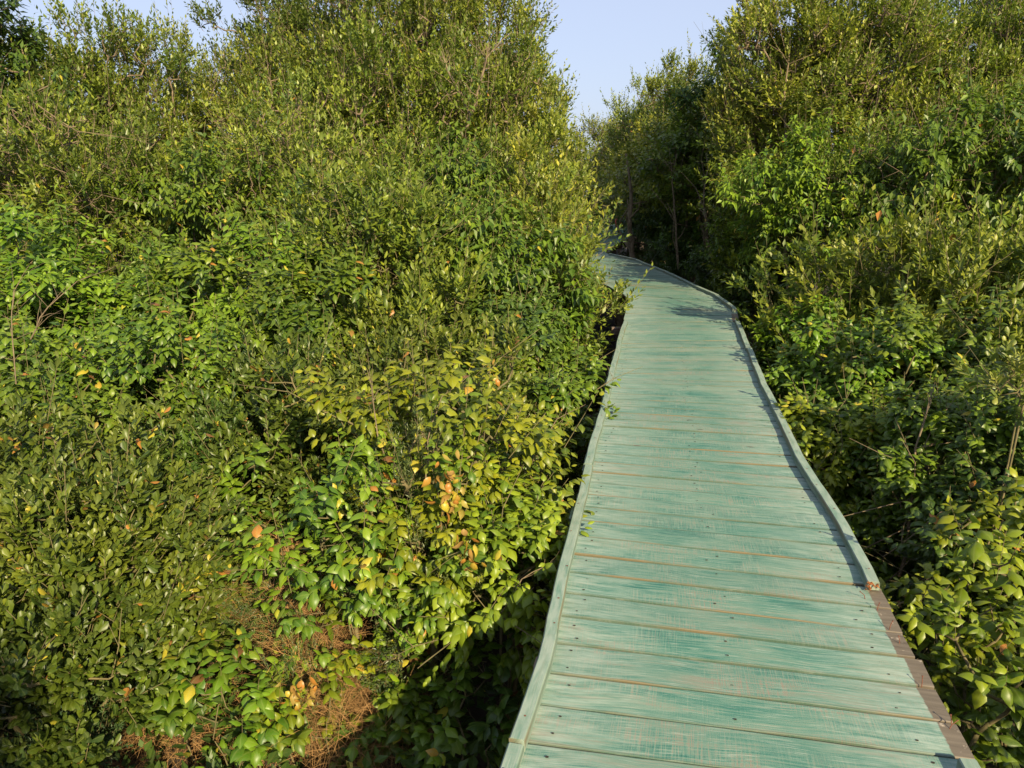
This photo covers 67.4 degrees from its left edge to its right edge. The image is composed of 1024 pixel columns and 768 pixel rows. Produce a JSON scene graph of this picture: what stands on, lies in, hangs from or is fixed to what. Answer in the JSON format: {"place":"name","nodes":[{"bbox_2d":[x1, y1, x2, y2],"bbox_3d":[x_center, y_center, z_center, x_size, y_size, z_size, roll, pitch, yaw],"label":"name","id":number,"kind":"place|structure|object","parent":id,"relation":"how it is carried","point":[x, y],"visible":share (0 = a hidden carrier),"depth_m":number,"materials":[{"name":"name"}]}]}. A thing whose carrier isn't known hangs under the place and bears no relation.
{"place":"outdoors","nodes":[
{"label":"outdoors","id":0,"kind":"place"},
{"bbox_2d":[0,0,1023,195],"label":"sky","id":1,"kind":"structure","parent":0,"point":[600,40],"materials":[{"name":"blue"}]},
{"bbox_2d":[3,200,1022,767],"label":"ground","id":2,"kind":"structure","parent":0,"point":[475,712],"depth_m":4.28,"materials":[{"name":"brown soil"}]},
{"bbox_2d":[0,350,100,729],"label":"shrub","id":3,"kind":"object","parent":2,"relation":"on","point":[7,435],"visible":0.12,"depth_m":3.91,"materials":[{"name":"green plant"}]},
{"bbox_2d":[0,0,105,309],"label":"tree","id":4,"kind":"object","parent":2,"relation":"on","point":[22,38],"visible":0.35,"depth_m":9.84,"materials":[{"name":"green plant"}]},
{"bbox_2d":[0,291,119,488],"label":"shrub","id":5,"kind":"object","parent":2,"relation":"on","point":[42,339],"visible":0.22,"depth_m":5.09,"materials":[{"name":"green plant"}]},
{"bbox_2d":[0,668,141,767],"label":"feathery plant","id":6,"kind":"object","parent":2,"relation":"on","point":[116,729],"visible":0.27,"depth_m":3.44,"materials":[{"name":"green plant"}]},
{"bbox_2d":[0,187,196,441],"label":"shrub","id":7,"kind":"object","parent":2,"relation":"on","point":[12,227],"visible":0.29,"depth_m":6.05,"materials":[{"name":"green plant"}]},
{"bbox_2d":[0,248,215,488],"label":"shrub","id":8,"kind":"object","parent":2,"relation":"on","point":[112,401],"visible":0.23,"depth_m":4.65,"materials":[{"name":"green plant"}]},
{"bbox_2d":[0,553,216,767],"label":"shrub","id":9,"kind":"object","parent":2,"relation":"on","point":[58,675],"visible":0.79,"depth_m":3.30,"materials":[{"name":"green plant"}]},
{"bbox_2d":[0,0,224,268],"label":"tree","id":10,"kind":"object","parent":2,"relation":"on","point":[98,85],"visible":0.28,"depth_m":10.92,"materials":[{"name":"green plant"}]},
{"bbox_2d":[4,182,236,395],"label":"shrub","id":11,"kind":"object","parent":2,"relation":"on","point":[64,228],"visible":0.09,"depth_m":6.54,"materials":[{"name":"green plant"}]},
{"bbox_2d":[0,44,244,275],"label":"tall shrub","id":12,"kind":"object","parent":2,"relation":"on","point":[48,142],"visible":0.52,"depth_m":8.09,"materials":[{"name":"green plant"}]},
{"bbox_2d":[0,373,254,716],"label":"shrub","id":13,"kind":"object","parent":2,"relation":"on","point":[129,477],"visible":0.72,"depth_m":3.72,"materials":[{"name":"green plant"}]},
{"bbox_2d":[14,80,266,325],"bbox_3d":[-4.141,-1.480,9.192,2.719,3.858,3.234,7,17,22],"label":"tall shrub","id":14,"kind":"object","parent":2,"relation":"on","point":[76,175],"visible":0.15,"depth_m":8.25,"materials":[{"name":"green plant"}]},
{"bbox_2d":[2,257,287,465],"bbox_3d":[-2.460,0.283,5.560,1.801,2.421,1.891,-2,16,-7],"label":"shrub","id":15,"kind":"object","parent":2,"relation":"on","point":[148,353],"visible":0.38,"depth_m":5.07,"materials":[{"name":"green plant"}]},
{"bbox_2d":[63,463,261,688],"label":"shrub","id":16,"kind":"object","parent":2,"relation":"on","point":[203,603],"visible":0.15,"depth_m":4.12,"materials":[{"name":"green plant"}]},
{"bbox_2d":[75,0,257,271],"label":"tree","id":17,"kind":"object","parent":2,"relation":"on","point":[165,35],"visible":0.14,"depth_m":11.70,"materials":[{"name":"green plant"}]},
{"bbox_2d":[120,220,262,440],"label":"shrub","id":18,"kind":"object","parent":2,"relation":"on","point":[200,268],"visible":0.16,"depth_m":6.19,"materials":[{"name":"green plant"}]},
{"bbox_2d":[133,626,263,767],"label":"sapling","id":19,"kind":"object","parent":2,"relation":"on","point":[170,718],"visible":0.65,"depth_m":3.55,"materials":[{"name":"green plant"}]},
{"bbox_2d":[78,105,333,294],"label":"tall shrub","id":20,"kind":"object","parent":2,"relation":"on","point":[193,198],"visible":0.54,"depth_m":8.00,"materials":[{"name":"green plant"}]},
{"bbox_2d":[120,344,324,574],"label":"shrub","id":21,"kind":"object","parent":2,"relation":"on","point":[189,451],"visible":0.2,"depth_m":4.87,"materials":[{"name":"green plant"}]},
{"bbox_2d":[172,654,292,767],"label":"sapling","id":22,"kind":"object","parent":2,"relation":"on","point":[250,748],"visible":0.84,"depth_m":3.41,"materials":[{"name":"green plant"}]},
{"bbox_2d":[19,508,470,767],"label":"dry grass","id":23,"kind":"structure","parent":2,"relation":"on","point":[367,706],"depth_m":3.70,"materials":[{"name":"brown plant"}]},
{"bbox_2d":[164,206,356,442],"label":"shrub","id":24,"kind":"object","parent":2,"relation":"on","point":[227,304],"visible":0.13,"depth_m":6.22,"materials":[{"name":"green plant"}]},
{"bbox_2d":[193,541,328,696],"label":"feathery plant","id":25,"kind":"object","parent":2,"relation":"on","point":[247,609],"visible":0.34,"depth_m":4.17,"materials":[{"name":"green plant"}]},
{"bbox_2d":[141,308,384,625],"bbox_3d":[-1.470,0.470,5.375,1.856,2.199,1.757,-14,21,-42],"label":"shrub","id":26,"kind":"object","parent":2,"relation":"on","point":[262,416],"visible":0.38,"depth_m":4.72,"materials":[{"name":"green plant"}]},
{"bbox_2d":[205,419,321,599],"bbox_3d":[-1.498,0.931,4.700,0.689,1.612,0.897,6,17,21],"label":"sapling","id":27,"kind":"object","parent":2,"relation":"on","point":[257,464],"visible":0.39,"depth_m":4.41,"materials":[{"name":"green plant"}]},
{"bbox_2d":[168,12,364,202],"bbox_3d":[-3.613,-3.180,12.521,3.734,5.392,3.159,-2,15,-6],"label":"tree","id":28,"kind":"object","parent":2,"relation":"on","point":[241,87],"visible":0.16,"depth_m":11.68,"materials":[{"name":"green plant"}]},
{"bbox_2d":[151,56,394,258],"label":"tall shrub","id":29,"kind":"object","parent":2,"relation":"on","point":[279,129],"visible":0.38,"depth_m":8.72,"materials":[{"name":"green plant"}]},
{"bbox_2d":[184,0,369,224],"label":"tree","id":30,"kind":"object","parent":2,"relation":"on","point":[248,3],"visible":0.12,"depth_m":13.13,"materials":[{"name":"green plant"}]},
{"bbox_2d":[231,604,362,766],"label":"feathery plant","id":31,"kind":"object","parent":2,"relation":"on","point":[297,667],"visible":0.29,"depth_m":3.62,"materials":[{"name":"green plant"}]},
{"bbox_2d":[216,233,392,474],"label":"shrub","id":32,"kind":"object","parent":2,"relation":"on","point":[279,300],"visible":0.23,"depth_m":5.63,"materials":[{"name":"green plant"}]},
{"bbox_2d":[247,648,363,767],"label":"sapling","id":33,"kind":"object","parent":2,"relation":"on","point":[294,694],"visible":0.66,"depth_m":3.45,"materials":[{"name":"green plant"}]},
{"bbox_2d":[248,335,414,591],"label":"shrub","id":34,"kind":"object","parent":2,"relation":"on","point":[315,475],"visible":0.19,"depth_m":4.60,"materials":[{"name":"green plant"}]},
{"bbox_2d":[232,0,437,297],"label":"tree","id":35,"kind":"object","parent":2,"relation":"on","point":[302,25],"visible":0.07,"depth_m":12.23,"materials":[{"name":"green plant"}]},
{"bbox_2d":[273,566,400,737],"bbox_3d":[-0.850,1.489,3.833,0.676,0.996,0.696,0,15,0],"label":"sapling","id":36,"kind":"object","parent":2,"relation":"on","point":[329,605],"visible":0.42,"depth_m":3.67,"materials":[{"name":"green plant"}]},
{"bbox_2d":[236,99,444,291],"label":"tall shrub","id":37,"kind":"object","parent":2,"relation":"on","point":[401,137],"visible":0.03,"depth_m":8.24,"materials":[{"name":"green plant"}]},
{"bbox_2d":[215,421,477,742],"bbox_3d":[-0.729,1.072,3.787,1.281,1.824,1.198,12,19,36],"label":"shrub","id":38,"kind":"object","parent":2,"relation":"on","point":[322,525],"visible":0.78,"depth_m":3.55,"materials":[{"name":"green plant"}]},
{"bbox_2d":[235,125,477,349],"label":"shrub","id":39,"kind":"object","parent":2,"relation":"on","point":[349,200],"visible":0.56,"depth_m":6.33,"materials":[{"name":"green plant"}]},
{"bbox_2d":[238,0,517,290],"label":"tree","id":40,"kind":"object","parent":2,"relation":"on","point":[371,43],"visible":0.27,"depth_m":10.11,"materials":[{"name":"green plant"}]},
{"bbox_2d":[335,630,433,767],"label":"sapling","id":41,"kind":"object","parent":2,"relation":"on","point":[408,710],"visible":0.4,"depth_m":3.53,"materials":[{"name":"green plant"}]},
{"bbox_2d":[251,300,532,510],"bbox_3d":[-0.944,0.453,5.649,2.049,2.041,1.986,-5,16,-17],"label":"shrub","id":42,"kind":"object","parent":2,"relation":"on","point":[386,341],"visible":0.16,"depth_m":5.26,"materials":[{"name":"green plant"}]},
{"bbox_2d":[355,644,469,767],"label":"sapling","id":43,"kind":"object","parent":2,"relation":"on","point":[395,706],"visible":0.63,"depth_m":3.49,"materials":[{"name":"green plant"}]},
{"bbox_2d":[324,387,506,740],"bbox_3d":[-0.423,0.981,3.704,0.930,2.046,0.855,3,16,10],"label":"shrub","id":44,"kind":"object","parent":2,"relation":"on","point":[405,484],"visible":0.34,"depth_m":3.53,"materials":[{"name":"green plant"}]},
{"bbox_2d":[270,0,561,167],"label":"tree","id":45,"kind":"object","parent":2,"relation":"on","point":[421,18],"visible":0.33,"depth_m":11.12,"materials":[{"name":"green plant"}]},
{"bbox_2d":[230,311,605,692],"bbox_3d":[-0.353,0.770,4.029,1.462,2.280,1.668,14,21,41],"label":"shrub","id":46,"kind":"object","parent":2,"relation":"on","point":[449,501],"visible":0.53,"depth_m":3.65,"materials":[{"name":"green plant"}]},
{"bbox_2d":[306,122,541,354],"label":"shrub","id":47,"kind":"object","parent":2,"relation":"on","point":[407,196],"visible":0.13,"depth_m":6.50,"materials":[{"name":"green plant"}]},
{"bbox_2d":[322,220,534,388],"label":"shrub","id":48,"kind":"object","parent":2,"relation":"on","point":[425,293],"visible":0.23,"depth_m":5.83,"materials":[{"name":"green plant"}]},
{"bbox_2d":[334,86,554,238],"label":"tall shrub","id":49,"kind":"object","parent":2,"relation":"on","point":[470,164],"visible":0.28,"depth_m":8.23,"materials":[{"name":"green plant"}]},
{"bbox_2d":[344,0,557,162],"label":"tree","id":50,"kind":"object","parent":2,"relation":"on","point":[519,13],"visible":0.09,"depth_m":11.97,"materials":[{"name":"green plant"}]},
{"bbox_2d":[411,638,518,767],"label":"sapling","id":51,"kind":"object","parent":2,"relation":"on","point":[431,752],"visible":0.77,"depth_m":3.38,"materials":[{"name":"green plant"}]},
{"bbox_2d":[348,0,610,204],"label":"tree","id":52,"kind":"object","parent":2,"relation":"on","point":[515,74],"visible":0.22,"depth_m":10.27,"materials":[{"name":"green plant"}]},
{"bbox_2d":[369,368,594,728],"bbox_3d":[-0.083,0.963,3.609,1.112,2.129,1.350,-1,15,-5],"label":"shrub","id":53,"kind":"object","parent":2,"relation":"on","point":[534,537],"visible":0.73,"depth_m":3.41,"materials":[{"name":"green plant"}]},
{"bbox_2d":[359,147,614,367],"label":"shrub","id":54,"kind":"object","parent":2,"relation":"on","point":[495,220],"visible":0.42,"depth_m":6.85,"materials":[{"name":"green plant"}]},
{"bbox_2d":[406,300,583,575],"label":"shrub","id":55,"kind":"object","parent":2,"relation":"on","point":[512,335],"visible":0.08,"depth_m":5.14,"materials":[{"name":"green plant"}]},
{"bbox_2d":[410,255,594,436],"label":"shrub","id":56,"kind":"object","parent":2,"relation":"on","point":[527,320],"visible":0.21,"depth_m":6.36,"materials":[{"name":"green plant"}]},
{"bbox_2d":[458,589,546,758],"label":"sapling","id":57,"kind":"object","parent":2,"relation":"on","point":[483,731],"visible":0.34,"depth_m":3.45,"materials":[{"name":"green plant"}]},
{"bbox_2d":[0,326,1023,767],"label":"undergrowth","id":58,"kind":"object","parent":2,"relation":"on","point":[284,760],"visible":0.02,"depth_m":3.60,"materials":[{"name":"green plant"}]},
{"bbox_2d":[427,99,622,337],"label":"tall shrub","id":59,"kind":"object","parent":2,"relation":"on","point":[526,170],"visible":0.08,"depth_m":8.77,"materials":[{"name":"green plant"}]},
{"bbox_2d":[471,122,608,300],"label":"tall shrub","id":60,"kind":"object","parent":2,"relation":"on","point":[520,148],"visible":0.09,"depth_m":8.55,"materials":[{"name":"green plant"}]},
{"bbox_2d":[472,58,622,257],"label":"tall shrub","id":61,"kind":"object","parent":2,"relation":"on","point":[533,113],"visible":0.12,"depth_m":10.57,"materials":[{"name":"green plant"}]},
{"bbox_2d":[460,336,642,555],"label":"shrub","id":62,"kind":"object","parent":2,"relation":"on","point":[587,377],"visible":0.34,"depth_m":5.32,"materials":[{"name":"green plant"}]},
{"bbox_2d":[499,87,630,360],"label":"tall shrub","id":63,"kind":"object","parent":2,"relation":"on","point":[557,130],"visible":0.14,"depth_m":9.85,"materials":[{"name":"green plant"}]},
{"bbox_2d":[491,174,653,384],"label":"shrub","id":64,"kind":"object","parent":2,"relation":"on","point":[618,289],"visible":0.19,"depth_m":7.60,"materials":[{"name":"green plant"}]},
{"bbox_2d":[590,60,676,259],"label":"tree","id":65,"kind":"object","parent":2,"relation":"on","point":[623,119],"visible":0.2,"depth_m":19.80,"materials":[{"name":"green plant"}]},
{"bbox_2d":[590,97,701,265],"bbox_3d":[3.212,-4.144,17.436,3.350,4.643,3.079,-8,17,-27],"label":"tree","id":66,"kind":"object","parent":2,"relation":"on","point":[622,171],"visible":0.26,"depth_m":17.00,"materials":[{"name":"green plant"}]},
{"bbox_2d":[619,31,716,169],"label":"tree","id":67,"kind":"object","parent":2,"relation":"on","point":[674,76],"visible":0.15,"depth_m":17.65,"materials":[{"name":"green plant"}]},
{"bbox_2d":[620,88,724,282],"bbox_3d":[3.762,-3.397,14.854,2.817,4.574,4.569,-3,16,-10],"label":"tree","id":68,"kind":"object","parent":2,"relation":"on","point":[661,175],"visible":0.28,"depth_m":15.06,"materials":[{"name":"green plant"}]},
{"bbox_2d":[648,212,712,281],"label":"shrub","id":69,"kind":"object","parent":2,"relation":"on","point":[670,251],"visible":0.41,"depth_m":15.14,"materials":[{"name":"green plant"}]},
{"bbox_2d":[655,24,748,236],"bbox_3d":[3.856,-4.088,15.075,2.168,5.777,2.225,3,16,11],"label":"tree","id":70,"kind":"object","parent":2,"relation":"on","point":[692,96],"visible":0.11,"depth_m":14.38,"materials":[{"name":"green plant"}]},
{"bbox_2d":[632,76,778,268],"bbox_3d":[3.861,-3.386,14.521,2.942,4.741,3.073,-7,17,-25],"label":"tree","id":71,"kind":"object","parent":2,"relation":"on","point":[687,168],"visible":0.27,"depth_m":14.20,"materials":[{"name":"green plant"}]},
{"bbox_2d":[500,224,980,767],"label":"boardwalk","id":72,"kind":"structure","parent":2,"relation":"on","point":[718,598],"depth_m":2.98,"materials":[{"name":"green paint"}]},
{"bbox_2d":[699,185,811,346],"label":"tall shrub","id":73,"kind":"object","parent":2,"relation":"on","point":[715,252],"visible":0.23,"depth_m":11.56,"materials":[{"name":"green plant"}]},
{"bbox_2d":[686,86,829,350],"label":"tall shrub","id":74,"kind":"object","parent":2,"relation":"on","point":[760,136],"visible":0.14,"depth_m":11.47,"materials":[{"name":"green plant"}]},
{"bbox_2d":[683,0,868,342],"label":"tree","id":75,"kind":"object","parent":2,"relation":"on","point":[779,41],"visible":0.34,"depth_m":11.71,"materials":[{"name":"green plant"}]},
{"bbox_2d":[703,89,905,312],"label":"tall shrub","id":76,"kind":"object","parent":2,"relation":"on","point":[780,219],"visible":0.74,"depth_m":9.41,"materials":[{"name":"green plant"}]},
{"bbox_2d":[761,327,874,412],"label":"shrub","id":77,"kind":"object","parent":2,"relation":"on","point":[795,368],"visible":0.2,"depth_m":6.36,"materials":[{"name":"green plant"}]},
{"bbox_2d":[718,217,938,382],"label":"shrub","id":78,"kind":"object","parent":2,"relation":"on","point":[858,278],"visible":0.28,"depth_m":7.54,"materials":[{"name":"green plant"}]},
{"bbox_2d":[696,0,973,272],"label":"tree","id":79,"kind":"object","parent":2,"relation":"on","point":[839,16],"visible":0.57,"depth_m":10.89,"materials":[{"name":"green plant"}]},
{"bbox_2d":[773,372,914,523],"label":"shrub","id":80,"kind":"object","parent":2,"relation":"on","point":[835,475],"visible":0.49,"depth_m":5.04,"materials":[{"name":"green plant"}]},
{"bbox_2d":[780,363,935,564],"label":"shrub","id":81,"kind":"object","parent":2,"relation":"on","point":[853,408],"visible":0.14,"depth_m":5.38,"materials":[{"name":"green plant"}]},
{"bbox_2d":[770,298,961,416],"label":"shrub","id":82,"kind":"object","parent":2,"relation":"on","point":[879,371],"visible":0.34,"depth_m":6.04,"materials":[{"name":"green plant"}]},
{"bbox_2d":[749,86,992,273],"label":"tall shrub","id":83,"kind":"object","parent":2,"relation":"on","point":[864,178],"visible":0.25,"depth_m":9.00,"materials":[{"name":"green plant"}]},
{"bbox_2d":[836,421,928,607],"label":"shrub","id":84,"kind":"object","parent":2,"relation":"on","point":[888,514],"visible":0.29,"depth_m":4.70,"materials":[{"name":"green plant"}]},
{"bbox_2d":[745,0,1023,167],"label":"tree","id":85,"kind":"object","parent":2,"relation":"on","point":[921,5],"visible":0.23,"depth_m":10.80,"materials":[{"name":"green plant"}]},
{"bbox_2d":[756,174,1023,376],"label":"shrub","id":86,"kind":"object","parent":2,"relation":"on","point":[930,221],"visible":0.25,"depth_m":7.07,"materials":[{"name":"green plant"}]},
{"bbox_2d":[806,348,1023,597],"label":"shrub","id":87,"kind":"object","parent":2,"relation":"on","point":[897,451],"visible":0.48,"depth_m":4.49,"materials":[{"name":"green plant"}]},
{"bbox_2d":[812,269,1017,484],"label":"shrub","id":88,"kind":"object","parent":2,"relation":"on","point":[905,327],"visible":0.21,"depth_m":5.64,"materials":[{"name":"green plant"}]},
{"bbox_2d":[814,43,1023,281],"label":"tall shrub","id":89,"kind":"object","parent":2,"relation":"on","point":[956,145],"visible":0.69,"depth_m":8.36,"materials":[{"name":"green plant"}]},
{"bbox_2d":[816,210,1023,469],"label":"shrub","id":90,"kind":"object","parent":2,"relation":"on","point":[966,280],"visible":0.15,"depth_m":5.94,"materials":[{"name":"green plant"}]},
{"bbox_2d":[821,12,1023,283],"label":"tree","id":91,"kind":"object","parent":2,"relation":"on","point":[958,75],"visible":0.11,"depth_m":10.34,"materials":[{"name":"green plant"}]},
{"bbox_2d":[878,551,990,713],"bbox_3d":[1.813,1.315,3.541,0.777,1.459,0.597,-10,18,-31],"label":"sapling","id":92,"kind":"object","parent":2,"relation":"on","point":[916,595],"visible":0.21,"depth_m":3.29,"materials":[{"name":"green plant"}]},
{"bbox_2d":[854,185,1023,382],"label":"shrub","id":93,"kind":"object","parent":2,"relation":"on","point":[1014,242],"visible":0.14,"depth_m":6.57,"materials":[{"name":"green plant"}]},
{"bbox_2d":[861,411,1023,674],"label":"shrub","id":94,"kind":"object","parent":2,"relation":"on","point":[931,551],"visible":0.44,"depth_m":4.11,"materials":[{"name":"green plant"}]},
{"bbox_2d":[875,56,1023,280],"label":"tall shrub","id":95,"kind":"object","parent":2,"relation":"on","point":[1014,165],"visible":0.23,"depth_m":8.61,"materials":[{"name":"green plant"}]},
{"bbox_2d":[882,355,1023,609],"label":"shrub","id":96,"kind":"object","parent":2,"relation":"on","point":[980,422],"visible":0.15,"depth_m":4.28,"materials":[{"name":"green plant"}]},
{"bbox_2d":[882,0,1023,214],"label":"tree","id":97,"kind":"object","parent":2,"relation":"on","point":[983,8],"visible":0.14,"depth_m":10.68,"materials":[{"name":"green plant"}]},
{"bbox_2d":[885,275,1023,554],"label":"shrub","id":98,"kind":"object","parent":2,"relation":"on","point":[979,345],"visible":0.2,"depth_m":5.45,"materials":[{"name":"green plant"}]},
{"bbox_2d":[894,515,1023,767],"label":"sapling","id":99,"kind":"object","parent":2,"relation":"on","point":[974,549],"visible":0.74,"depth_m":3.04,"materials":[{"name":"green plant"}]},
{"bbox_2d":[897,170,1023,334],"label":"shrub","id":100,"kind":"object","parent":2,"relation":"on","point":[969,237],"visible":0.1,"depth_m":6.59,"materials":[{"name":"green plant"}]},
{"bbox_2d":[904,467,1023,731],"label":"sapling","id":101,"kind":"object","parent":2,"relation":"on","point":[1013,516],"visible":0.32,"depth_m":3.62,"materials":[{"name":"green plant"}]},
{"bbox_2d":[905,532,1023,746],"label":"shrub","id":102,"kind":"object","parent":2,"relation":"on","point":[977,611],"visible":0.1,"depth_m":3.72,"materials":[{"name":"green plant"}]},
{"bbox_2d":[913,565,1023,766],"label":"sapling","id":103,"kind":"object","parent":2,"relation":"on","point":[944,657],"visible":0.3,"depth_m":3.18,"materials":[{"name":"green plant"}]},
{"bbox_2d":[941,327,1023,607],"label":"sapling","id":104,"kind":"object","parent":2,"relation":"on","point":[1006,355],"visible":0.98,"depth_m":3.83,"materials":[{"name":"green plant"}]},
{"bbox_2d":[949,699,1023,767],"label":"sapling","id":105,"kind":"object","parent":2,"relation":"on","point":[997,753],"visible":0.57,"depth_m":3.08,"materials":[{"name":"green plant"}]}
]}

